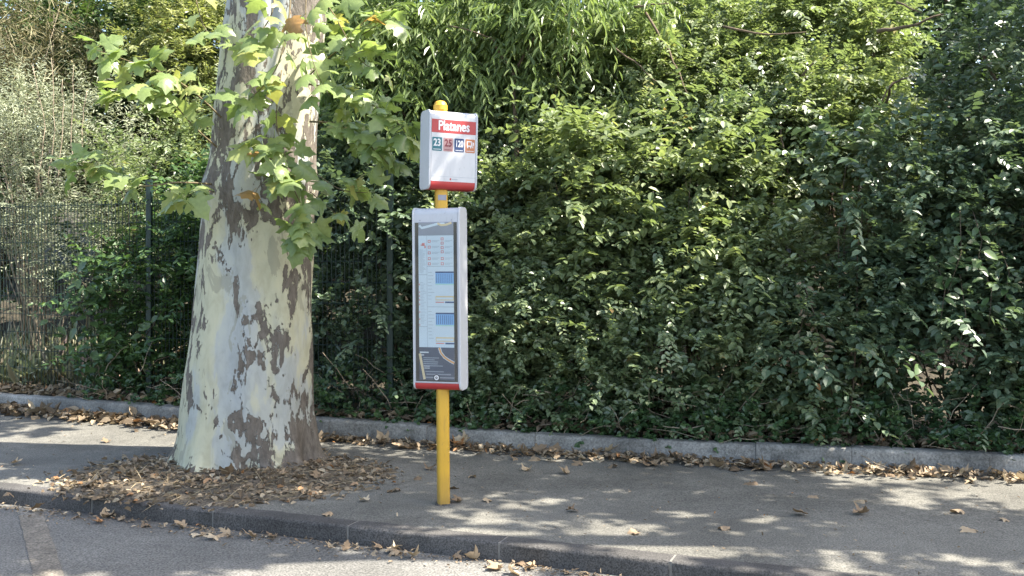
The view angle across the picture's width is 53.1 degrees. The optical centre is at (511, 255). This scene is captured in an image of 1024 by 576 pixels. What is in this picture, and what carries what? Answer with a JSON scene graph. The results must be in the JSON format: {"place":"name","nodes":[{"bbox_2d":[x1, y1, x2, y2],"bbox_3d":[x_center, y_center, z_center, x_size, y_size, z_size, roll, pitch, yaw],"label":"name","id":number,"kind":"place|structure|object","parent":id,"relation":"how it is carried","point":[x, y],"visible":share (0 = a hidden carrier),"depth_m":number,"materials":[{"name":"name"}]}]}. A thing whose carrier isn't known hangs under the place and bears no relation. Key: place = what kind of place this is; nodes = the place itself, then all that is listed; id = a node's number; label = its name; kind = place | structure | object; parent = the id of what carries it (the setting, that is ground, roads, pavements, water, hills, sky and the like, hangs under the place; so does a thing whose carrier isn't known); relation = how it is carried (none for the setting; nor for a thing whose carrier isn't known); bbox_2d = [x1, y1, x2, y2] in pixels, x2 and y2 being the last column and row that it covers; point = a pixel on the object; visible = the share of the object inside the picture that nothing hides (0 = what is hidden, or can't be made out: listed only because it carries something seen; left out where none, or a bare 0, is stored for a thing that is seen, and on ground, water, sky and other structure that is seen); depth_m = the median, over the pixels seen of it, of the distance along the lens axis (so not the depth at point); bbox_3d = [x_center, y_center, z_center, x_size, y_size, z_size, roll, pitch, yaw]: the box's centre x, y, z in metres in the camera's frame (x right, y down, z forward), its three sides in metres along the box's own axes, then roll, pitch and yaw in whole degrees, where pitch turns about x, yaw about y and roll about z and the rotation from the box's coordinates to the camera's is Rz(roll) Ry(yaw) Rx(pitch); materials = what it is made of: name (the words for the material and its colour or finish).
{"place":"outdoors","nodes":[
{"label":"outdoors","id":0,"kind":"place"},
{"bbox_2d":[0,503,618,575],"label":"road","id":1,"kind":"structure","parent":0,"point":[116,547],"depth_m":6.00,"materials":[{"name":"asphalt"}]},
{"bbox_2d":[29,503,43,509],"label":"fallen leaf","id":2,"kind":"object","parent":1,"relation":"on","point":[37,505],"visible":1,"depth_m":7.05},
{"bbox_2d":[18,513,63,575],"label":"road marking","id":3,"kind":"object","parent":1,"relation":"on","point":[42,553],"visible":1,"depth_m":6.19,"materials":[{"name":"paint"}]},
{"bbox_2d":[99,507,109,516],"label":"fallen leaf","id":4,"kind":"object","parent":1,"relation":"on","point":[104,512],"visible":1,"depth_m":6.90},
{"bbox_2d":[174,520,186,527],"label":"fallen leaf","id":5,"kind":"object","parent":1,"relation":"on","point":[182,524],"visible":1,"depth_m":6.63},
{"bbox_2d":[204,533,218,539],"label":"fallen leaf","id":6,"kind":"object","parent":1,"relation":"on","point":[210,535],"visible":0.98,"depth_m":6.34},
{"bbox_2d":[217,528,232,536],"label":"fallen leaf","id":7,"kind":"object","parent":1,"relation":"on","point":[224,531],"visible":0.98,"depth_m":6.46,"materials":[{"name":"plant"}]},
{"bbox_2d":[243,529,257,536],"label":"fallen leaf","id":8,"kind":"object","parent":1,"relation":"on","point":[250,533],"visible":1,"depth_m":6.36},
{"bbox_2d":[341,540,350,549],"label":"fallen leaf","id":9,"kind":"object","parent":1,"relation":"on","point":[346,545],"visible":1,"depth_m":6.12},
{"bbox_2d":[387,547,402,556],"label":"fallen leaf","id":10,"kind":"object","parent":1,"relation":"on","point":[394,551],"visible":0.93,"depth_m":6.02,"materials":[{"name":"plant"}]},
{"bbox_2d":[404,544,419,555],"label":"fallen leaf","id":11,"kind":"object","parent":1,"relation":"on","point":[416,552],"visible":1,"depth_m":5.96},
{"bbox_2d":[0,482,870,575],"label":"front kerb","id":12,"kind":"structure","parent":1,"relation":"on","point":[592,558],"depth_m":6.09,"materials":[{"name":"concrete"}]},
{"bbox_2d":[452,550,461,558],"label":"fallen leaf","id":13,"kind":"object","parent":1,"relation":"on","point":[456,555],"visible":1,"depth_m":5.96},
{"bbox_2d":[465,544,479,558],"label":"fallen leaf","id":14,"kind":"object","parent":1,"relation":"on","point":[474,554],"visible":1,"depth_m":5.91,"materials":[{"name":"plant"}]},
{"bbox_2d":[486,560,502,569],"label":"fallen leaf","id":15,"kind":"object","parent":1,"relation":"on","point":[496,565],"visible":1,"depth_m":5.76,"materials":[{"name":"plant"}]},
{"bbox_2d":[508,564,520,575],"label":"fallen leaf","id":16,"kind":"object","parent":1,"relation":"on","point":[512,570],"visible":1,"depth_m":5.66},
{"bbox_2d":[515,560,526,565],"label":"fallen leaf","id":17,"kind":"object","parent":1,"relation":"on","point":[521,562],"visible":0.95,"depth_m":5.83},
{"bbox_2d":[0,410,1023,575],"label":"pavement","id":18,"kind":"structure","parent":0,"point":[881,525],"depth_m":6.81,"materials":[{"name":"asphalt"}]},
{"bbox_2d":[67,456,396,506],"bbox_3d":[-2.081,1.623,7.636,2.469,0.059,1.798,0,0,0],"label":"tree pit","id":19,"kind":"object","parent":18,"relation":"on","point":[203,501],"visible":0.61,"depth_m":7.24,"materials":[{"name":"soil"}]},
{"bbox_2d":[53,449,399,510],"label":"fallen leaves","id":20,"kind":"object","parent":19,"relation":"on","point":[139,472],"visible":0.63,"depth_m":7.37,"materials":[{"name":"plant"}]},
{"bbox_2d":[219,463,233,474],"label":"fallen leaf","id":21,"kind":"object","parent":19,"relation":"on","point":[229,468],"visible":0.97,"depth_m":7.47,"materials":[{"name":"plant"}]},
{"bbox_2d":[45,0,420,471],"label":"plane tree","id":22,"kind":"object","parent":19,"relation":"on","point":[255,204],"visible":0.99,"depth_m":7.72,"materials":[{"name":"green plant"}]},
{"bbox_2d":[310,469,322,477],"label":"fallen leaf","id":23,"kind":"object","parent":19,"relation":"on","point":[316,473],"visible":1,"depth_m":7.50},
{"bbox_2d":[357,439,369,444],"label":"fallen leaf","id":24,"kind":"object","parent":18,"relation":"on","point":[363,443],"visible":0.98,"depth_m":8.89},
{"bbox_2d":[376,430,390,443],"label":"fallen leaf","id":25,"kind":"object","parent":18,"relation":"on","point":[379,435],"visible":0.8,"depth_m":8.93,"materials":[{"name":"plant"}]},
{"bbox_2d":[412,100,477,505],"bbox_3d":[-0.447,0.321,6.831,0.438,2.718,0.284,0,0,-10],"label":"bus stop sign","id":26,"kind":"object","parent":18,"relation":"on","point":[448,149],"visible":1,"depth_m":6.76,"materials":[{"name":"metal"}]},
{"bbox_2d":[450,495,463,501],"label":"fallen leaf","id":27,"kind":"object","parent":18,"relation":"on","point":[456,498],"visible":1,"depth_m":6.87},
{"bbox_2d":[0,378,1023,575],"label":"leaf litter","id":28,"kind":"object","parent":18,"relation":"on","point":[72,413],"visible":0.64,"depth_m":7.95,"materials":[{"name":"plant"}]},
{"bbox_2d":[391,439,405,447],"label":"fallen leaf","id":29,"kind":"object","parent":28,"relation":"on","point":[399,442],"visible":1,"depth_m":8.73,"materials":[{"name":"plant"}]},
{"bbox_2d":[454,430,467,443],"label":"fallen leaf","id":30,"kind":"object","parent":28,"relation":"on","point":[458,437],"visible":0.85,"depth_m":8.74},
{"bbox_2d":[451,434,463,444],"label":"fallen leaf","id":31,"kind":"object","parent":30,"relation":"on","point":[460,443],"visible":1,"depth_m":8.65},
{"bbox_2d":[547,446,559,455],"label":"fallen leaf","id":32,"kind":"object","parent":28,"relation":"on","point":[551,449],"visible":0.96,"depth_m":8.38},
{"bbox_2d":[549,442,564,454],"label":"fallen leaf","id":33,"kind":"object","parent":28,"relation":"on","point":[557,445],"visible":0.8,"depth_m":8.41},
{"bbox_2d":[603,443,619,450],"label":"fallen leaf","id":34,"kind":"object","parent":28,"relation":"on","point":[609,448],"visible":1,"depth_m":8.31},
{"bbox_2d":[651,447,665,458],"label":"fallen leaf","id":35,"kind":"object","parent":28,"relation":"on","point":[655,453],"visible":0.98,"depth_m":8.17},
{"bbox_2d":[668,451,682,458],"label":"fallen leaf","id":36,"kind":"object","parent":28,"relation":"on","point":[676,452],"visible":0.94,"depth_m":8.19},
{"bbox_2d":[737,456,753,462],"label":"fallen leaf","id":37,"kind":"object","parent":28,"relation":"on","point":[748,460],"visible":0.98,"depth_m":8.00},
{"bbox_2d":[865,460,886,472],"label":"fallen leaf","id":38,"kind":"object","parent":28,"relation":"on","point":[874,465],"visible":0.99,"depth_m":7.76,"materials":[{"name":"plant"}]},
{"bbox_2d":[903,458,918,472],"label":"fallen leaf","id":39,"kind":"object","parent":28,"relation":"on","point":[912,463],"visible":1,"depth_m":7.68,"materials":[{"name":"plant"}]},
{"bbox_2d":[932,466,946,477],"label":"fallen leaf","id":40,"kind":"object","parent":28,"relation":"on","point":[938,475],"visible":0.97,"depth_m":7.60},
{"bbox_2d":[937,463,955,474],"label":"fallen leaf","id":41,"kind":"object","parent":28,"relation":"on","point":[945,468],"visible":0.97,"depth_m":7.63,"materials":[{"name":"plant"}]},
{"bbox_2d":[0,392,1023,474],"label":"back kerb","id":42,"kind":"structure","parent":18,"relation":"on","point":[798,453],"depth_m":8.31,"materials":[{"name":"concrete"}]},
{"bbox_2d":[521,464,531,470],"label":"fallen leaf","id":43,"kind":"object","parent":18,"relation":"on","point":[525,468],"visible":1,"depth_m":7.82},
{"bbox_2d":[528,456,539,460],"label":"fallen leaf","id":44,"kind":"object","parent":18,"relation":"on","point":[533,458],"visible":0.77,"depth_m":8.20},
{"bbox_2d":[533,443,547,453],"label":"fallen leaf","id":45,"kind":"object","parent":18,"relation":"on","point":[539,447],"visible":0.99,"depth_m":8.46,"materials":[{"name":"plant"}]},
{"bbox_2d":[559,466,569,473],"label":"fallen leaf","id":46,"kind":"object","parent":18,"relation":"on","point":[565,470],"visible":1,"depth_m":7.73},
{"bbox_2d":[572,460,582,465],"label":"fallen leaf","id":47,"kind":"object","parent":18,"relation":"on","point":[576,463],"visible":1,"depth_m":8.05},
{"bbox_2d":[592,455,603,461],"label":"fallen leaf","id":48,"kind":"object","parent":18,"relation":"on","point":[601,458],"visible":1,"depth_m":8.17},
{"bbox_2d":[627,528,640,534],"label":"fallen leaf","id":49,"kind":"object","parent":18,"relation":"on","point":[631,531],"visible":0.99,"depth_m":6.09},
{"bbox_2d":[627,457,641,463],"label":"fallen leaf","id":50,"kind":"object","parent":18,"relation":"on","point":[635,459],"visible":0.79,"depth_m":8.13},
{"bbox_2d":[645,455,662,465],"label":"fallen leaf","id":51,"kind":"object","parent":18,"relation":"on","point":[654,461],"visible":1,"depth_m":8.04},
{"bbox_2d":[642,450,656,465],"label":"fallen leaf","id":52,"kind":"object","parent":51,"relation":"on","point":[644,460],"visible":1,"depth_m":8.01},
{"bbox_2d":[663,457,674,463],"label":"fallen leaf","id":53,"kind":"object","parent":18,"relation":"on","point":[670,459],"visible":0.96,"depth_m":8.11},
{"bbox_2d":[709,455,726,466],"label":"fallen leaf","id":54,"kind":"object","parent":18,"relation":"on","point":[715,462],"visible":0.94,"depth_m":7.92,"materials":[{"name":"plant"}]},
{"bbox_2d":[718,526,729,530],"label":"fallen leaf","id":55,"kind":"object","parent":18,"relation":"on","point":[724,528],"visible":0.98,"depth_m":6.17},
{"bbox_2d":[729,466,743,470],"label":"fallen leaf","id":56,"kind":"object","parent":18,"relation":"on","point":[733,468],"visible":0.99,"depth_m":7.82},
{"bbox_2d":[743,481,757,485],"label":"fallen leaf","id":57,"kind":"object","parent":18,"relation":"on","point":[752,483],"visible":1,"depth_m":7.35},
{"bbox_2d":[758,454,774,471],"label":"fallen leaf","id":58,"kind":"object","parent":18,"relation":"on","point":[762,461],"visible":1,"depth_m":7.84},
{"bbox_2d":[781,462,794,471],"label":"fallen leaf","id":59,"kind":"object","parent":18,"relation":"on","point":[788,468],"visible":1,"depth_m":7.79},
{"bbox_2d":[815,462,828,471],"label":"fallen leaf","id":60,"kind":"object","parent":18,"relation":"on","point":[824,468],"visible":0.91,"depth_m":7.83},
{"bbox_2d":[822,468,833,474],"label":"fallen leaf","id":61,"kind":"object","parent":18,"relation":"on","point":[828,472],"visible":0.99,"depth_m":7.67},
{"bbox_2d":[852,467,862,473],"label":"fallen leaf","id":62,"kind":"object","parent":18,"relation":"on","point":[854,469],"visible":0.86,"depth_m":7.74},
{"bbox_2d":[854,500,866,503],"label":"fallen leaf","id":63,"kind":"object","parent":18,"relation":"on","point":[860,501],"visible":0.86,"depth_m":6.82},
{"bbox_2d":[853,502,868,512],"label":"fallen leaf","id":64,"kind":"object","parent":18,"relation":"on","point":[861,510],"visible":1,"depth_m":6.52,"materials":[{"name":"plant"}]},
{"bbox_2d":[907,471,916,476],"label":"fallen leaf","id":65,"kind":"object","parent":18,"relation":"on","point":[911,474],"visible":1,"depth_m":7.58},
{"bbox_2d":[950,509,964,513],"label":"fallen leaf","id":66,"kind":"object","parent":18,"relation":"on","point":[957,510],"visible":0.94,"depth_m":6.54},
{"bbox_2d":[960,526,978,532],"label":"fallen leaf","id":67,"kind":"object","parent":18,"relation":"on","point":[965,529],"visible":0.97,"depth_m":6.12,"materials":[{"name":"plant"}]},
{"bbox_2d":[979,469,998,480],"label":"fallen leaf","id":68,"kind":"object","parent":18,"relation":"on","point":[989,479],"visible":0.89,"depth_m":7.51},
{"bbox_2d":[1012,472,1023,479],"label":"fallen leaf","id":69,"kind":"object","parent":18,"relation":"on","point":[1019,475],"visible":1,"depth_m":7.38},
{"bbox_2d":[0,95,1023,452],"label":"verge","id":70,"kind":"structure","parent":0,"point":[370,333],"depth_m":14.96,"materials":[{"name":"soil"}]},
{"bbox_2d":[0,0,98,309],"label":"background tree","id":71,"kind":"object","parent":70,"relation":"on","point":[2,177],"visible":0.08,"depth_m":16.43,"materials":[{"name":"green plant"}]},
{"bbox_2d":[0,0,113,345],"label":"dry shrub","id":72,"kind":"object","parent":70,"relation":"on","point":[20,34],"visible":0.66,"depth_m":14.13,"materials":[{"name":"beige plant"}]},
{"bbox_2d":[0,0,142,284],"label":"background tree","id":73,"kind":"object","parent":70,"relation":"on","point":[61,230],"visible":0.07,"depth_m":19.89,"materials":[{"name":"green plant"}]},
{"bbox_2d":[0,37,175,377],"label":"broom shrub","id":74,"kind":"object","parent":70,"relation":"on","point":[55,121],"visible":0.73,"depth_m":12.70,"materials":[{"name":"green plant"}]},
{"bbox_2d":[0,311,189,389],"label":"dry grass","id":75,"kind":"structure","parent":70,"relation":"on","point":[13,372],"depth_m":11.85,"materials":[{"name":"plant"}]},
{"bbox_2d":[0,0,222,322],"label":"background tree","id":76,"kind":"object","parent":70,"relation":"on","point":[109,10],"visible":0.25,"depth_m":15.33,"materials":[{"name":"green plant"}]},
{"bbox_2d":[32,3,207,234],"bbox_3d":[-6.957,-2.947,22.594,6.229,5.375,4.878,0,0,0],"label":"background tree","id":77,"kind":"object","parent":70,"relation":"on","point":[95,11],"depth_m":21.06,"materials":[{"name":"green plant"}]},
{"bbox_2d":[28,131,320,403],"bbox_3d":[-3.471,0.209,10.903,3.116,3.073,2.217,0,0,0],"label":"laurel shrub","id":78,"kind":"object","parent":70,"relation":"on","point":[109,334],"visible":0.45,"depth_m":10.64,"materials":[{"name":"green plant"}]},
{"bbox_2d":[48,0,331,226],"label":"background tree","id":79,"kind":"object","parent":70,"relation":"on","point":[132,103],"visible":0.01,"depth_m":18.98,"materials":[{"name":"green plant"}]},
{"bbox_2d":[0,170,393,416],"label":"wire fence","id":80,"kind":"object","parent":70,"relation":"on","point":[390,279],"visible":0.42,"depth_m":10.68,"materials":[{"name":"metal"}]},
{"bbox_2d":[72,64,323,363],"bbox_3d":[-3.596,-0.291,12.096,2.924,3.898,2.279,0,0,-29],"label":"olive shrub","id":81,"kind":"object","parent":70,"relation":"on","point":[154,157],"visible":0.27,"depth_m":11.72,"materials":[{"name":"green plant"}]},
{"bbox_2d":[99,0,326,332],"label":"elaeagnus shrub","id":82,"kind":"object","parent":70,"relation":"on","point":[214,17],"visible":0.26,"depth_m":13.87,"materials":[{"name":"green plant"}]},
{"bbox_2d":[110,0,394,305],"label":"background tree","id":83,"kind":"object","parent":70,"relation":"on","point":[177,95],"visible":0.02,"depth_m":14.88,"materials":[{"name":"green plant"}]},
{"bbox_2d":[163,135,412,398],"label":"hedge shrub","id":84,"kind":"object","parent":70,"relation":"on","point":[315,341],"visible":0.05,"depth_m":10.54,"materials":[{"name":"green plant"}]},
{"bbox_2d":[318,0,456,253],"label":"background tree","id":85,"kind":"object","parent":70,"relation":"on","point":[440,2],"depth_m":18.45,"materials":[{"name":"green plant"}]},
{"bbox_2d":[317,0,489,346],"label":"background tree","id":86,"kind":"object","parent":70,"relation":"on","point":[326,44],"depth_m":13.83,"materials":[{"name":"green plant"}]},
{"bbox_2d":[311,88,572,426],"bbox_3d":[-1.021,0.009,10.009,3.289,3.404,2.494,0,0,0],"label":"hedge shrub","id":87,"kind":"object","parent":70,"relation":"on","point":[406,200],"visible":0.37,"depth_m":9.67,"materials":[{"name":"green plant"}]},
{"bbox_2d":[318,0,692,355],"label":"tree","id":88,"kind":"object","parent":70,"relation":"on","point":[485,49],"visible":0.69,"depth_m":9.98,"materials":[{"name":"green plant"}]},
{"bbox_2d":[400,86,660,431],"bbox_3d":[0.162,-0.097,9.592,2.422,3.511,2.804,0,0,0],"label":"hedge shrub","id":89,"kind":"object","parent":70,"relation":"on","point":[517,337],"visible":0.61,"depth_m":8.91,"materials":[{"name":"green plant"}]},
{"bbox_2d":[57,341,1023,469],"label":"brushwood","id":90,"kind":"object","parent":70,"relation":"on","point":[987,426],"visible":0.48,"depth_m":8.64,"materials":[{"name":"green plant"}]},
{"bbox_2d":[66,341,1023,462],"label":"ivy","id":91,"kind":"object","parent":70,"relation":"on","point":[957,429],"visible":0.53,"depth_m":8.41,"materials":[{"name":"green plant"}]},
{"bbox_2d":[456,0,725,328],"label":"background tree","id":92,"kind":"object","parent":70,"relation":"on","point":[589,112],"depth_m":13.55,"materials":[{"name":"green plant"}]},
{"bbox_2d":[469,66,722,414],"bbox_3d":[0.650,-0.022,9.094,2.225,3.352,1.876,0,0,27],"label":"bramble","id":93,"kind":"object","parent":70,"relation":"on","point":[574,127],"visible":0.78,"depth_m":8.89,"materials":[{"name":"green plant"}]},
{"bbox_2d":[508,67,779,438],"bbox_3d":[1.145,-0.059,9.180,2.362,3.503,2.915,0,0,0],"label":"hedge shrub","id":94,"kind":"object","parent":70,"relation":"on","point":[659,330],"visible":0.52,"depth_m":8.64,"materials":[{"name":"green plant"}]},
{"bbox_2d":[485,0,859,375],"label":"robinia shrub","id":95,"kind":"object","parent":70,"relation":"on","point":[707,67],"visible":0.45,"depth_m":9.97,"materials":[{"name":"green plant"}]},
{"bbox_2d":[593,64,858,423],"bbox_3d":[1.907,0.005,8.732,2.262,3.298,1.843,0,0,-35],"label":"shrub","id":96,"kind":"object","parent":70,"relation":"on","point":[717,219],"visible":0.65,"depth_m":8.69,"materials":[{"name":"green plant"}]},
{"bbox_2d":[641,0,919,273],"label":"background tree","id":97,"kind":"object","parent":70,"relation":"on","point":[722,8],"visible":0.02,"depth_m":12.65,"materials":[{"name":"green plant"}]},
{"bbox_2d":[632,56,944,447],"bbox_3d":[2.236,-0.050,8.952,2.416,3.556,2.786,0,0,0],"label":"hedge shrub","id":98,"kind":"object","parent":70,"relation":"on","point":[824,236],"visible":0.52,"depth_m":8.48,"materials":[{"name":"green plant"}]},
{"bbox_2d":[786,281,833,389],"bbox_3d":[2.367,0.634,8.101,0.326,0.860,0.313,0,0,39],"label":"dead spray","id":99,"kind":"object","parent":98,"relation":"hanging from","point":[812,329],"visible":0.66,"depth_m":8.12,"materials":[{"name":"plant"}]},
{"bbox_2d":[700,0,970,358],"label":"robinia shrub","id":100,"kind":"object","parent":70,"relation":"on","point":[867,42],"visible":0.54,"depth_m":9.68,"materials":[{"name":"green plant"}]},
{"bbox_2d":[736,95,1023,443],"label":"shrub","id":101,"kind":"object","parent":70,"relation":"on","point":[828,375],"visible":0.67,"depth_m":8.18,"materials":[{"name":"green plant"}]},
{"bbox_2d":[767,0,1019,239],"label":"background tree","id":102,"kind":"object","parent":70,"relation":"on","point":[964,61],"visible":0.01,"depth_m":16.34,"materials":[{"name":"green plant"}]},
{"bbox_2d":[778,0,1023,320],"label":"background tree","id":103,"kind":"object","parent":70,"relation":"on","point":[937,31],"visible":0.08,"depth_m":12.79,"materials":[{"name":"green plant"}]},
{"bbox_2d":[788,91,1023,451],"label":"hedge shrub","id":104,"kind":"object","parent":70,"relation":"on","point":[996,360],"visible":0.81,"depth_m":8.09,"materials":[{"name":"green plant"}]},
{"bbox_2d":[887,207,1021,374],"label":"climbing vine","id":105,"kind":"object","parent":104,"relation":"hanging from","point":[976,263],"visible":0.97,"depth_m":7.78,"materials":[{"name":"green plant"}]},
{"bbox_2d":[901,0,1023,337],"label":"evergreen tree","id":106,"kind":"object","parent":70,"relation":"on","point":[1015,83],"visible":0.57,"depth_m":8.63,"materials":[{"name":"green plant"}]},
{"bbox_2d":[922,25,1023,147],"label":"background tree","id":107,"kind":"object","parent":70,"relation":"on","point":[985,100],"depth_m":19.17,"materials":[{"name":"green plant"}]},
{"bbox_2d":[932,0,1023,239],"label":"background tree","id":108,"kind":"object","parent":70,"relation":"on","point":[1009,71],"visible":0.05,"depth_m":12.73,"materials":[{"name":"green plant"}]},
{"bbox_2d":[965,1,1023,236],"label":"background tree","id":109,"kind":"object","parent":70,"relation":"on","point":[997,70],"visible":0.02,"depth_m":15.58,"materials":[{"name":"green plant"}]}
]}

